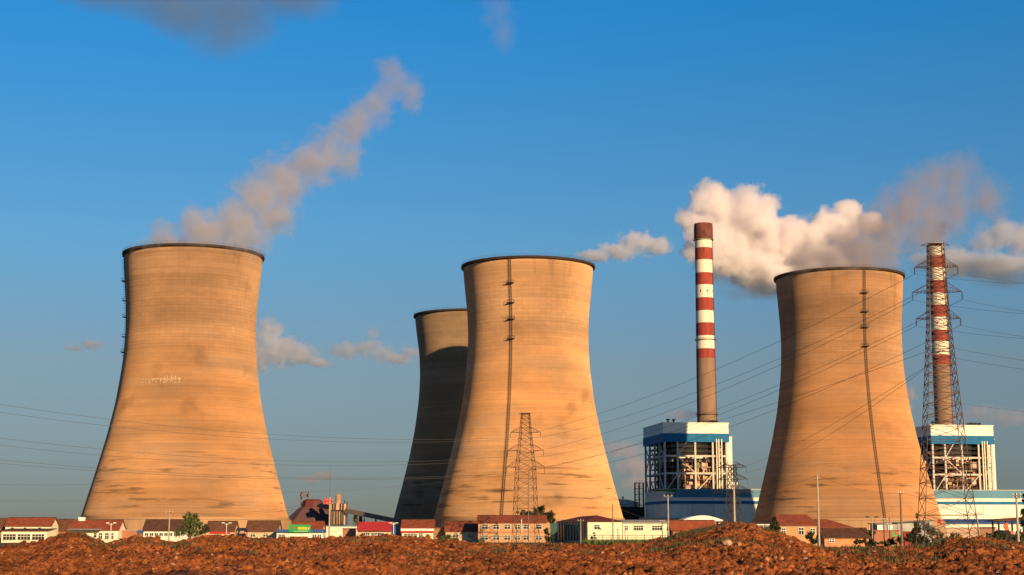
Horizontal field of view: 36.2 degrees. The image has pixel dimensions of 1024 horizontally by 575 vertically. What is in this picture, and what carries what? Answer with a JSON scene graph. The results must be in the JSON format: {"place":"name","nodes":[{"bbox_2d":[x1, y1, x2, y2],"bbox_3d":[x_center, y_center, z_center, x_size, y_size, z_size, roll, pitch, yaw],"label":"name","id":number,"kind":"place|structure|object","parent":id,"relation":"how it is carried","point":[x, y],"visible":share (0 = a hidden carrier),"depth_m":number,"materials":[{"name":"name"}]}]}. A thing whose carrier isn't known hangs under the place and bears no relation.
{"place":"outdoors","nodes":[
{"label":"outdoors","id":0,"kind":"place"},
{"bbox_2d":[0,518,7,541],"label":"village house","id":1,"kind":"structure","parent":0,"point":[2,522],"depth_m":420.18,"materials":[{"name":"brown tile"}]},
{"bbox_2d":[0,517,59,542],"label":"village house","id":2,"kind":"structure","parent":0,"point":[27,529],"depth_m":414.63,"materials":[{"name":"white tile"}]},
{"bbox_2d":[3,534,15,539],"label":"window","id":3,"kind":"structure","parent":2,"relation":"in","point":[5,536],"depth_m":406.78,"materials":[{"name":"black glass"}]},
{"bbox_2d":[17,534,30,539],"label":"window","id":4,"kind":"structure","parent":2,"relation":"in","point":[19,536],"depth_m":406.78,"materials":[{"name":"black glass"}]},
{"bbox_2d":[32,534,44,539],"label":"window","id":5,"kind":"structure","parent":2,"relation":"in","point":[34,536],"depth_m":406.78,"materials":[{"name":"black glass"}]},
{"bbox_2d":[57,519,72,533],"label":"village house","id":6,"kind":"structure","parent":0,"point":[64,524],"depth_m":436.79,"materials":[{"name":"red brick"}]},
{"bbox_2d":[68,517,126,541],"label":"village house","id":7,"kind":"structure","parent":0,"point":[102,529],"depth_m":416.33,"materials":[{"name":"red tile"}]},
{"bbox_2d":[142,519,196,541],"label":"village house","id":8,"kind":"structure","parent":0,"point":[153,527],"depth_m":425.45,"materials":[{"name":"white paint"}]},
{"bbox_2d":[206,521,239,536],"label":"village house","id":9,"kind":"structure","parent":0,"point":[217,527],"depth_m":428.28,"materials":[{"name":"brown tile"}]},
{"bbox_2d":[245,520,281,538],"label":"village house","id":10,"kind":"structure","parent":0,"point":[262,528],"depth_m":425.80,"materials":[{"name":"brown tile"}]},
{"bbox_2d":[292,521,325,528],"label":"village house","id":11,"kind":"structure","parent":0,"point":[317,524],"depth_m":443.95,"materials":[{"name":"red tile"}]},
{"bbox_2d":[357,522,392,535],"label":"village house","id":12,"kind":"structure","parent":0,"point":[372,528],"depth_m":423.22,"materials":[{"name":"red tile"}]},
{"bbox_2d":[400,519,435,538],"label":"village house","id":13,"kind":"structure","parent":0,"point":[417,527],"depth_m":425.16,"materials":[{"name":"red tile"}]},
{"bbox_2d":[404,534,416,536],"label":"window","id":14,"kind":"structure","parent":13,"relation":"in","point":[407,535],"depth_m":424.63,"materials":[{"name":"black glass"}]},
{"bbox_2d":[394,306,467,535],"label":"cooling tower","id":15,"kind":"structure","parent":0,"point":[442,336],"depth_m":794.28,"materials":[{"name":"concrete"}]},
{"bbox_2d":[444,521,477,541],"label":"village house","id":16,"kind":"structure","parent":0,"point":[467,531],"depth_m":423.39,"materials":[{"name":"red tile"}]},
{"bbox_2d":[467,533,472,537],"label":"window","id":17,"kind":"structure","parent":16,"relation":"in","point":[469,535],"depth_m":422.67,"materials":[{"name":"blue glass"}]},
{"bbox_2d":[0,538,1022,547],"bbox_3d":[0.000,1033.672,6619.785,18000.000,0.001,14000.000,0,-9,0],"label":"ground","id":18,"kind":"structure","parent":0,"point":[2,544],"depth_m":383.15,"materials":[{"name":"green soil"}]},
{"bbox_2d":[122,530,141,537],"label":"brick outhouse","id":19,"kind":"structure","parent":18,"relation":"on","point":[127,533],"depth_m":418.85,"materials":[{"name":"brick"}]},
{"bbox_2d":[166,511,172,541],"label":"utility pole","id":20,"kind":"object","parent":18,"relation":"on","point":[169,527],"visible":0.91,"depth_m":395.25,"materials":[{"name":"concrete"}]},
{"bbox_2d":[81,241,291,536],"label":"cooling tower","id":21,"kind":"structure","parent":18,"relation":"on","point":[189,362],"depth_m":639.96,"materials":[{"name":"concrete"}]},
{"bbox_2d":[174,511,203,537],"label":"tree","id":22,"kind":"object","parent":18,"relation":"on","point":[190,521],"visible":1,"depth_m":375.33,"materials":[{"name":"green plant"}]},
{"bbox_2d":[198,524,210,535],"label":"shrub","id":23,"kind":"object","parent":18,"relation":"on","point":[205,528],"visible":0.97,"depth_m":394.99,"materials":[{"name":"green plant"}]},
{"bbox_2d":[236,528,247,536],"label":"tarpaulin stall","id":24,"kind":"object","parent":18,"relation":"on","point":[241,529],"visible":0.55,"depth_m":420.25},
{"bbox_2d":[276,525,325,537],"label":"roadside shop","id":25,"kind":"structure","parent":18,"relation":"on","point":[300,530],"depth_m":419.60,"materials":[{"name":"white paint"}]},
{"bbox_2d":[288,491,344,525],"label":"coal dome","id":26,"kind":"structure","parent":18,"relation":"on","point":[310,513],"depth_m":784.91,"materials":[{"name":"brown metal"}]},
{"bbox_2d":[326,467,332,535],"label":"utility pole","id":27,"kind":"object","parent":18,"relation":"on","point":[329,500],"visible":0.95,"depth_m":376.09,"materials":[{"name":"concrete"}]},
{"bbox_2d":[0,475,447,515],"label":"distribution line","id":28,"kind":"object","parent":27,"relation":"attached to","point":[204,497],"visible":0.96,"depth_m":395.09,"materials":[{"name":"metal"}]},
{"bbox_2d":[324,494,347,525],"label":"ash silos","id":29,"kind":"object","parent":18,"relation":"on","point":[337,507],"visible":0.88,"depth_m":763.77,"materials":[{"name":"beige paint"}]},
{"bbox_2d":[325,526,357,536],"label":"long white shed","id":30,"kind":"structure","parent":18,"relation":"on","point":[336,531],"depth_m":449.61,"materials":[{"name":"white paint"}]},
{"bbox_2d":[342,528,356,537],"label":"brick kiosk","id":31,"kind":"object","parent":18,"relation":"on","point":[349,532],"visible":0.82,"depth_m":430.77,"materials":[{"name":"orange brick"}]},
{"bbox_2d":[352,515,364,525],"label":"dust collector","id":32,"kind":"object","parent":18,"relation":"on","point":[360,518],"visible":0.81,"depth_m":760.94,"materials":[{"name":"metal"}]},
{"bbox_2d":[317,503,401,525],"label":"conveyor gallery","id":33,"kind":"object","parent":18,"relation":"on","point":[370,515],"visible":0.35,"depth_m":754.45,"materials":[{"name":"metal"}]},
{"bbox_2d":[434,527,445,538],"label":"brick outhouse","id":34,"kind":"structure","parent":18,"relation":"on","point":[439,532],"depth_m":426.80,"materials":[{"name":"orange brick"}]},
{"bbox_2d":[438,534,458,540],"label":"shrub","id":35,"kind":"object","parent":18,"relation":"on","point":[446,537],"visible":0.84,"depth_m":394.72,"materials":[{"name":"green plant"}]},
{"bbox_2d":[0,521,1023,574],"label":"soil mounds","id":36,"kind":"object","parent":18,"relation":"on","point":[753,552],"visible":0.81,"depth_m":56.11,"materials":[{"name":"brown soil"}]},
{"bbox_2d":[0,521,1023,574],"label":"soil clods","id":37,"kind":"object","parent":36,"relation":"on","point":[544,565],"visible":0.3,"depth_m":56.36,"materials":[{"name":"brown soil"}]},
{"bbox_2d":[14,522,1023,564],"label":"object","id":38,"kind":"object","parent":36,"relation":"on","point":[666,538],"visible":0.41,"depth_m":65.26,"materials":[{"name":"brown soil"}]},
{"bbox_2d":[722,539,732,545],"bbox_3d":[8.152,9.696,59.251,0.340,0.304,0.304,-6,-11,33],"label":"rock","id":39,"kind":"object","parent":36,"relation":"on","point":[727,542],"visible":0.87,"depth_m":59.15,"materials":[{"name":"white stone"}]},
{"bbox_2d":[480,536,547,542],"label":"iron fence","id":40,"kind":"object","parent":18,"relation":"on","point":[513,537],"visible":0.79,"depth_m":387.09,"materials":[{"name":"metal"}]},
{"bbox_2d":[506,413,544,542],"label":"pylon","id":41,"kind":"object","parent":18,"relation":"on","point":[522,445],"visible":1,"depth_m":397.98,"materials":[{"name":"metal"}]},
{"bbox_2d":[0,404,543,479],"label":"power line","id":42,"kind":"object","parent":41,"relation":"hanging from","point":[251,459],"visible":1,"depth_m":352.62,"materials":[{"name":"metal"}]},
{"bbox_2d":[528,471,528,543],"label":"utility pole","id":43,"kind":"object","parent":18,"relation":"on","point":[528,507],"visible":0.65,"depth_m":376.23,"materials":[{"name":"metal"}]},
{"bbox_2d":[516,505,555,522],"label":"tree","id":44,"kind":"object","parent":18,"relation":"on","point":[549,514],"visible":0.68,"depth_m":464.71,"materials":[{"name":"green plant"}]},
{"bbox_2d":[544,528,555,542],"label":"shrub","id":45,"kind":"object","parent":18,"relation":"on","point":[546,532],"visible":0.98,"depth_m":386.95,"materials":[{"name":"green plant"}]},
{"bbox_2d":[550,523,557,541],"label":"shipping container","id":46,"kind":"object","parent":18,"relation":"on","point":[553,527],"visible":0.86,"depth_m":416.05,"materials":[{"name":"teal metal"}]},
{"bbox_2d":[556,515,623,542],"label":"workshop","id":47,"kind":"structure","parent":18,"relation":"on","point":[568,530],"depth_m":403.71,"materials":[{"name":"white paint"}]},
{"bbox_2d":[612,504,613,538],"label":"utility pole","id":48,"kind":"object","parent":18,"relation":"on","point":[612,524],"visible":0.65,"depth_m":380.50,"materials":[{"name":"brown concrete"}]},
{"bbox_2d":[582,539,648,543],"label":"green weeds","id":49,"kind":"object","parent":18,"relation":"on","point":[602,541],"visible":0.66,"depth_m":360.07,"materials":[{"name":"green plant"}]},
{"bbox_2d":[586,535,667,539],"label":"post and wire fence","id":50,"kind":"object","parent":18,"relation":"on","point":[619,537],"visible":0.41,"depth_m":385.13,"materials":[{"name":"metal"}]},
{"bbox_2d":[620,504,644,519],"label":"coal bunker","id":51,"kind":"object","parent":18,"relation":"on","point":[637,513],"visible":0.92,"depth_m":861.19,"materials":[{"name":"metal"}]},
{"bbox_2d":[620,520,667,539],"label":"cream office","id":52,"kind":"structure","parent":18,"relation":"on","point":[642,527],"depth_m":407.12,"materials":[{"name":"beige paint"}]},
{"bbox_2d":[634,525,642,530],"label":"window","id":53,"kind":"structure","parent":52,"relation":"in","point":[636,527],"depth_m":407.07,"materials":[{"name":"white glass"}]},
{"bbox_2d":[652,525,661,530],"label":"window","id":54,"kind":"structure","parent":52,"relation":"in","point":[654,527],"depth_m":407.07,"materials":[{"name":"white glass"}]},
{"bbox_2d":[639,518,681,534],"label":"flat roof shed","id":55,"kind":"structure","parent":18,"relation":"on","point":[660,519],"depth_m":800.74,"materials":[{"name":"metal"}]},
{"bbox_2d":[664,495,671,535],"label":"utility pole","id":56,"kind":"object","parent":18,"relation":"on","point":[668,510],"visible":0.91,"depth_m":316.80,"materials":[{"name":"concrete"}]},
{"bbox_2d":[668,475,1023,500],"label":"distribution line","id":57,"kind":"object","parent":56,"relation":"attached to","point":[860,489],"visible":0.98,"depth_m":241.61,"materials":[{"name":"metal"}]},
{"bbox_2d":[667,520,714,535],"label":"brick shed","id":58,"kind":"structure","parent":18,"relation":"on","point":[679,525],"depth_m":328.31,"materials":[{"name":"red brick"}]},
{"bbox_2d":[679,515,722,523],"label":"arched shed","id":59,"kind":"structure","parent":18,"relation":"on","point":[702,517],"depth_m":692.51,"materials":[{"name":"white paint"}]},
{"bbox_2d":[693,222,717,421],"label":"chimney","id":60,"kind":"object","parent":18,"relation":"on","point":[705,339],"visible":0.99,"depth_m":1054.03,"materials":[{"name":"concrete"}]},
{"bbox_2d":[713,462,753,522],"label":"pylon","id":61,"kind":"object","parent":18,"relation":"on","point":[731,478],"visible":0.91,"depth_m":634.76,"materials":[{"name":"metal"}]},
{"bbox_2d":[730,482,737,521],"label":"utility pole","id":62,"kind":"object","parent":18,"relation":"on","point":[734,516],"visible":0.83,"depth_m":158.51,"materials":[{"name":"concrete"}]},
{"bbox_2d":[767,517,780,531],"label":"tree","id":63,"kind":"object","parent":18,"relation":"on","point":[773,525],"visible":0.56,"depth_m":316.25,"materials":[{"name":"green plant"}]},
{"bbox_2d":[805,531,817,544],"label":"shrub","id":64,"kind":"object","parent":18,"relation":"on","point":[809,536],"visible":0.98,"depth_m":276.20,"materials":[{"name":"green plant"}]},
{"bbox_2d":[816,475,819,545],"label":"utility pole","id":65,"kind":"object","parent":18,"relation":"on","point":[818,519],"visible":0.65,"depth_m":237.45,"materials":[{"name":"concrete"}]},
{"bbox_2d":[644,489,1023,523],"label":"turbine hall","id":66,"kind":"structure","parent":18,"relation":"on","point":[683,505],"depth_m":824.30,"materials":[{"name":"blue metal"}]},
{"bbox_2d":[816,528,870,546],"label":"long shed","id":67,"kind":"structure","parent":18,"relation":"on","point":[837,537],"depth_m":296.60,"materials":[{"name":"brown tile"}]},
{"bbox_2d":[751,264,945,537],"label":"cooling tower","id":68,"kind":"structure","parent":18,"relation":"on","point":[875,449],"depth_m":697.24,"materials":[{"name":"concrete"}]},
{"bbox_2d":[853,538,885,546],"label":"shrub","id":69,"kind":"object","parent":18,"relation":"on","point":[872,542],"visible":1,"depth_m":266.34,"materials":[{"name":"green plant"}]},
{"bbox_2d":[865,516,877,537],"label":"street lamp","id":70,"kind":"object","parent":18,"relation":"on","point":[872,524],"visible":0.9,"depth_m":296.65,"materials":[{"name":"metal"}]},
{"bbox_2d":[881,511,886,540],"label":"utility pole","id":71,"kind":"object","parent":18,"relation":"on","point":[883,519],"visible":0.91,"depth_m":296.56,"materials":[{"name":"concrete"}]},
{"bbox_2d":[868,530,899,545],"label":"brick outhouse","id":72,"kind":"structure","parent":18,"relation":"on","point":[878,537],"depth_m":325.93,"materials":[{"name":"orange brick"}]},
{"bbox_2d":[884,534,905,546],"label":"shrub","id":73,"kind":"object","parent":18,"relation":"on","point":[892,541],"visible":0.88,"depth_m":281.21,"materials":[{"name":"green plant"}]},
{"bbox_2d":[897,491,902,545],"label":"utility pole","id":74,"kind":"object","parent":18,"relation":"on","point":[901,525],"visible":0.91,"depth_m":247.18,"materials":[{"name":"grey concrete"}]},
{"bbox_2d":[868,520,931,541],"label":"white bungalow","id":75,"kind":"object","parent":18,"relation":"on","point":[908,525],"visible":0.36,"depth_m":415.08,"materials":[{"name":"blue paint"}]},
{"bbox_2d":[903,531,912,546],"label":"red container","id":76,"kind":"object","parent":18,"relation":"on","point":[905,542],"visible":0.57,"depth_m":291.38,"materials":[{"name":"red metal"}]},
{"bbox_2d":[904,513,929,545],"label":"conifer","id":77,"kind":"object","parent":18,"relation":"on","point":[911,535],"visible":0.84,"depth_m":276.32,"materials":[{"name":"green plant"}]},
{"bbox_2d":[921,521,944,544],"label":"tree","id":78,"kind":"object","parent":18,"relation":"on","point":[927,526],"visible":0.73,"depth_m":296.10,"materials":[{"name":"green plant"}]},
{"bbox_2d":[928,242,952,424],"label":"chimney","id":79,"kind":"object","parent":18,"relation":"on","point":[943,385],"visible":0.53,"depth_m":1111.55,"materials":[{"name":"concrete"}]},
{"bbox_2d":[912,242,979,545],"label":"pylon","id":80,"kind":"object","parent":18,"relation":"on","point":[928,299],"visible":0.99,"depth_m":231.21,"materials":[{"name":"metal"}]},
{"bbox_2d":[402,346,942,487],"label":"power line","id":81,"kind":"object","parent":80,"relation":"hanging from","point":[780,401],"visible":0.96,"depth_m":299.98,"materials":[{"name":"metal"}]},
{"bbox_2d":[507,274,960,473],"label":"power line","id":82,"kind":"object","parent":80,"relation":"hanging from","point":[751,377],"visible":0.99,"depth_m":280.51,"materials":[{"name":"metal"}]},
{"bbox_2d":[914,273,1023,410],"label":"power line","id":83,"kind":"object","parent":80,"relation":"hanging from","point":[980,329],"visible":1,"depth_m":229.81,"materials":[{"name":"metal"}]},
{"bbox_2d":[941,531,959,540],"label":"shrub","id":84,"kind":"object","parent":18,"relation":"on","point":[952,535],"visible":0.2,"depth_m":236.62,"materials":[{"name":"green plant"}]},
{"bbox_2d":[943,519,1022,533],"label":"blue roof shed","id":85,"kind":"structure","parent":18,"relation":"on","point":[981,523],"depth_m":762.78,"materials":[{"name":"paint"}]},
{"bbox_2d":[979,527,995,534],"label":"brick outhouse","id":86,"kind":"structure","parent":18,"relation":"on","point":[984,530],"depth_m":306.30,"materials":[{"name":"orange brick"}]},
{"bbox_2d":[985,529,1023,540],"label":"shrub","id":87,"kind":"object","parent":18,"relation":"on","point":[999,534],"visible":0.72,"depth_m":241.69,"materials":[{"name":"green plant"}]},
{"bbox_2d":[987,517,1023,540],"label":"loading shelter","id":88,"kind":"object","parent":18,"relation":"on","point":[1005,519],"visible":0.41,"depth_m":257.26,"materials":[{"name":"brown metal"}]},
{"bbox_2d":[997,523,1019,540],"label":"wheel loader","id":89,"kind":"object","parent":18,"relation":"on","point":[1007,531],"visible":0.18,"depth_m":246.05,"materials":[{"name":"orange paint"}]},
{"bbox_2d":[1012,493,1020,541],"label":"utility pole","id":90,"kind":"object","parent":18,"relation":"on","point":[1017,519],"visible":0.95,"depth_m":197.83,"materials":[{"name":"concrete"}]},
{"bbox_2d":[1018,493,1023,526],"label":"tree","id":91,"kind":"object","parent":18,"relation":"on","point":[1022,517],"visible":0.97,"depth_m":227.63,"materials":[{"name":"green plant"}]},
{"bbox_2d":[477,515,546,541],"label":"brick building","id":92,"kind":"structure","parent":0,"point":[494,525],"depth_m":415.06,"materials":[{"name":"orange brick"}]},
{"bbox_2d":[482,524,487,528],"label":"window","id":93,"kind":"structure","parent":92,"relation":"in","point":[484,526],"depth_m":415.10,"materials":[{"name":"white glass"}]},
{"bbox_2d":[493,524,498,528],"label":"window","id":94,"kind":"structure","parent":92,"relation":"in","point":[495,526],"depth_m":415.10,"materials":[{"name":"white glass"}]},
{"bbox_2d":[504,524,510,528],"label":"window","id":95,"kind":"structure","parent":92,"relation":"in","point":[506,526],"depth_m":415.10,"materials":[{"name":"white glass"}]},
{"bbox_2d":[0,0,1023,525],"label":"sky","id":96,"kind":"structure","parent":0,"point":[369,150],"materials":[{"name":"blue"}]},
{"bbox_2d":[432,253,624,536],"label":"cooling tower","id":97,"kind":"structure","parent":0,"point":[528,329],"depth_m":669.38,"materials":[{"name":"concrete"}]},
{"bbox_2d":[618,496,637,506],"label":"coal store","id":98,"kind":"structure","parent":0,"point":[623,501],"depth_m":931.39,"materials":[{"name":"blue metal"}]},
{"bbox_2d":[634,482,643,506],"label":"coal lift tower","id":99,"kind":"structure","parent":0,"point":[638,488],"depth_m":892.59,"materials":[{"name":"metal"}]},
{"bbox_2d":[643,419,732,492],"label":"boiler house","id":100,"kind":"structure","parent":0,"point":[696,463],"depth_m":873.02,"materials":[{"name":"metal"}]},
{"bbox_2d":[770,514,817,545],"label":"brick house","id":101,"kind":"structure","parent":0,"point":[798,526],"depth_m":326.18,"materials":[{"name":"orange tile"}]},
{"bbox_2d":[798,527,803,534],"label":"window","id":102,"kind":"structure","parent":101,"relation":"in","point":[800,529],"depth_m":325.98,"materials":[{"name":"white glass"}]},
{"bbox_2d":[814,519,853,544],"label":"village house","id":103,"kind":"structure","parent":0,"point":[825,523],"depth_m":342.11,"materials":[{"name":"red tile"}]},
{"bbox_2d":[915,421,996,489],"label":"boiler house","id":104,"kind":"structure","parent":0,"point":[980,439],"depth_m":892.81,"materials":[{"name":"metal"}]},
{"bbox_2d":[945,527,977,537],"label":"pink wall","id":105,"kind":"structure","parent":0,"point":[949,530],"depth_m":296.38,"materials":[{"name":"paint"}]}
]}

